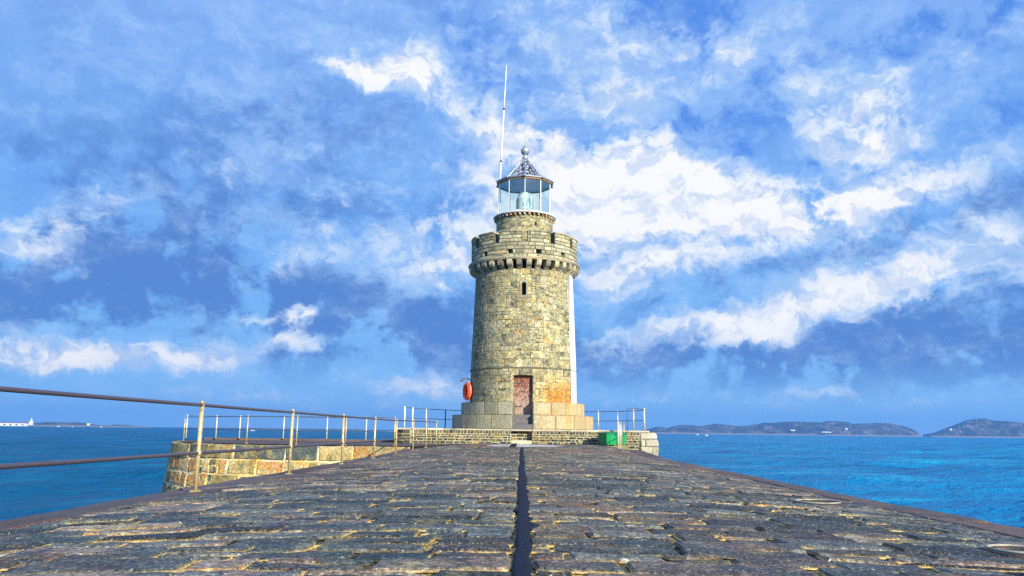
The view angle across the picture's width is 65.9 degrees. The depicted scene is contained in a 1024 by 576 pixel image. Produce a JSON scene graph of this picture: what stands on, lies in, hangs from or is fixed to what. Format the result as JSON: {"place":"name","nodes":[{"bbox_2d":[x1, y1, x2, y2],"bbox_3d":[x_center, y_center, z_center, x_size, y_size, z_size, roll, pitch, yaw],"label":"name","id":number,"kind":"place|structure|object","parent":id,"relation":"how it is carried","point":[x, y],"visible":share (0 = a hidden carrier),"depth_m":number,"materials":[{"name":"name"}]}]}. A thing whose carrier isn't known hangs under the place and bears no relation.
{"place":"outdoors","nodes":[
{"label":"outdoors","id":0,"kind":"place"},
{"bbox_2d":[0,444,1023,575],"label":"pier deck","id":1,"kind":"structure","parent":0,"point":[594,510],"depth_m":5.38,"materials":[{"name":"stone"}]},
{"bbox_2d":[487,444,557,446],"bbox_3d":[0.547,6.711,33.624,3.211,0.013,6.029,1,-10,1],"label":"concrete patch","id":2,"kind":"object","parent":1,"relation":"on","point":[520,445],"visible":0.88,"depth_m":33.48,"materials":[{"name":"grey concrete"}]},
{"bbox_2d":[512,448,539,575],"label":"tar joint","id":3,"kind":"object","parent":1,"relation":"on","point":[522,565],"visible":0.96,"depth_m":5.05,"materials":[{"name":"black asphalt"}]},
{"bbox_2d":[597,432,627,445],"bbox_3d":[4.772,7.142,37.485,1.380,0.642,0.770,7,-12,-32],"label":"storage bin","id":4,"kind":"object","parent":1,"relation":"on","point":[608,438],"visible":0.9,"depth_m":37.14,"materials":[{"name":"green plastic"}]},
{"bbox_2d":[617,421,624,447],"bbox_3d":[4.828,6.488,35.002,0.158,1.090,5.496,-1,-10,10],"label":"post","id":5,"kind":"object","parent":1,"relation":"on","point":[619,432],"visible":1,"depth_m":33.63,"materials":[{"name":"white"}]},
{"bbox_2d":[792,499,844,506],"bbox_3d":[3.171,2.230,8.197,0.528,0.046,0.528,1,-10,1],"label":"mooring ring","id":6,"kind":"object","parent":1,"relation":"on","point":[826,502],"visible":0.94,"depth_m":8.12,"materials":[{"name":"metal"}]},
{"bbox_2d":[982,544,1023,558],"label":"mooring ring","id":7,"kind":"object","parent":1,"relation":"on","point":[1015,550],"visible":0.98,"depth_m":4.94,"materials":[{"name":"metal"}]},
{"bbox_2d":[0,426,1023,528],"bbox_3d":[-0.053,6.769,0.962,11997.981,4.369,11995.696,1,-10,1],"label":"sea","id":8,"kind":"structure","parent":0,"point":[979,478],"depth_m":158.83,"materials":[{"name":"liquid"}]},
{"bbox_2d":[0,422,28,425],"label":"long shed","id":9,"kind":"structure","parent":8,"relation":"on","point":[14,423],"depth_m":3115.83,"materials":[{"name":"white paint"}]},
{"bbox_2d":[28,422,149,427],"bbox_3d":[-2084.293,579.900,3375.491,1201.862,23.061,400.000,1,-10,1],"label":"headland","id":10,"kind":"structure","parent":8,"relation":"in","point":[63,424],"depth_m":3220.12,"materials":[{"name":"grey"}]},
{"bbox_2d":[161,438,459,492],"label":"landing quay","id":11,"kind":"structure","parent":8,"relation":"in","point":[216,468],"depth_m":31.68,"materials":[{"name":"beige stone"}]},
{"bbox_2d":[185,414,366,439],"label":"railing","id":12,"kind":"object","parent":11,"relation":"on","point":[283,428],"visible":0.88,"depth_m":40.97,"materials":[{"name":"grey metal"}]},
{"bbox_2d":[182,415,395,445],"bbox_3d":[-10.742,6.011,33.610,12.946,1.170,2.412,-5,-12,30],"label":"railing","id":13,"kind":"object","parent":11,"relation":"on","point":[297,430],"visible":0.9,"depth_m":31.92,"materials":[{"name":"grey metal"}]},
{"bbox_2d":[393,428,658,455],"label":"stone platform","id":14,"kind":"structure","parent":8,"relation":"in","point":[647,441],"depth_m":38.32,"materials":[{"name":"beige stone"}]},
{"bbox_2d":[404,406,460,427],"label":"railing","id":15,"kind":"object","parent":14,"relation":"on","point":[426,418],"visible":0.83,"depth_m":45.53,"materials":[{"name":"white metal"}]},
{"bbox_2d":[452,145,592,429],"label":"lighthouse","id":16,"kind":"object","parent":14,"relation":"on","point":[524,267],"visible":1,"depth_m":42.03,"materials":[{"name":"stone"}]},
{"bbox_2d":[460,378,472,399],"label":"lifebuoy","id":17,"kind":"object","parent":16,"relation":"attached to","point":[467,390],"visible":1,"depth_m":42.73,"materials":[{"name":"orange plastic"}]},
{"bbox_2d":[497,66,506,222],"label":"radio mast","id":18,"kind":"object","parent":16,"relation":"on","point":[502,139],"visible":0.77,"depth_m":45.84,"materials":[{"name":"metal"}]},
{"bbox_2d":[513,375,532,414],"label":"door","id":19,"kind":"structure","parent":16,"relation":"in","point":[522,384],"depth_m":41.07,"materials":[{"name":"metal"}]},
{"bbox_2d":[516,280,531,297],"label":"window","id":20,"kind":"structure","parent":16,"relation":"in","point":[524,284],"depth_m":41.90,"materials":[{"name":"stone"}]},
{"bbox_2d":[584,410,643,430],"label":"railing","id":21,"kind":"object","parent":14,"relation":"on","point":[617,411],"visible":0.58,"depth_m":45.94,"materials":[{"name":"grey metal"}]},
{"bbox_2d":[627,408,644,430],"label":"ladder handrail","id":22,"kind":"object","parent":14,"relation":"on","point":[633,417],"visible":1,"depth_m":40.81,"materials":[{"name":"white metal"}]},
{"bbox_2d":[0,0,1023,436],"label":"sky","id":23,"kind":"structure","parent":0,"point":[776,211],"materials":[{"name":"blue"}]},
{"bbox_2d":[658,433,848,435],"bbox_3d":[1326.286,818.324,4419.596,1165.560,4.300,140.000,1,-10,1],"label":"sand beach","id":24,"kind":"structure","parent":0,"point":[747,434],"depth_m":4366.14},
{"bbox_2d":[642,421,919,436],"bbox_3d":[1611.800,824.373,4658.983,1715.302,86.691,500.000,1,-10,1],"label":"island","id":25,"kind":"structure","parent":0,"point":[838,428],"depth_m":4461.25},
{"bbox_2d":[923,418,1023,437],"bbox_3d":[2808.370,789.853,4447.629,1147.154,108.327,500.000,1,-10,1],"label":"rocky hill","id":26,"kind":"structure","parent":0,"point":[982,428],"depth_m":4250.79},
{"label":"quay side","id":27,"kind":"structure","parent":0,"visible":0},
{"bbox_2d":[0,447,1023,538],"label":"kerb","id":28,"kind":"structure","parent":27,"relation":"on","point":[63,515],"depth_m":8.53,"materials":[{"name":"grey stone"}]},
{"bbox_2d":[0,386,436,491],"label":"railing","id":29,"kind":"object","parent":28,"relation":"on","point":[198,452],"visible":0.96,"depth_m":9.43,"materials":[{"name":"grey metal"}]}
]}

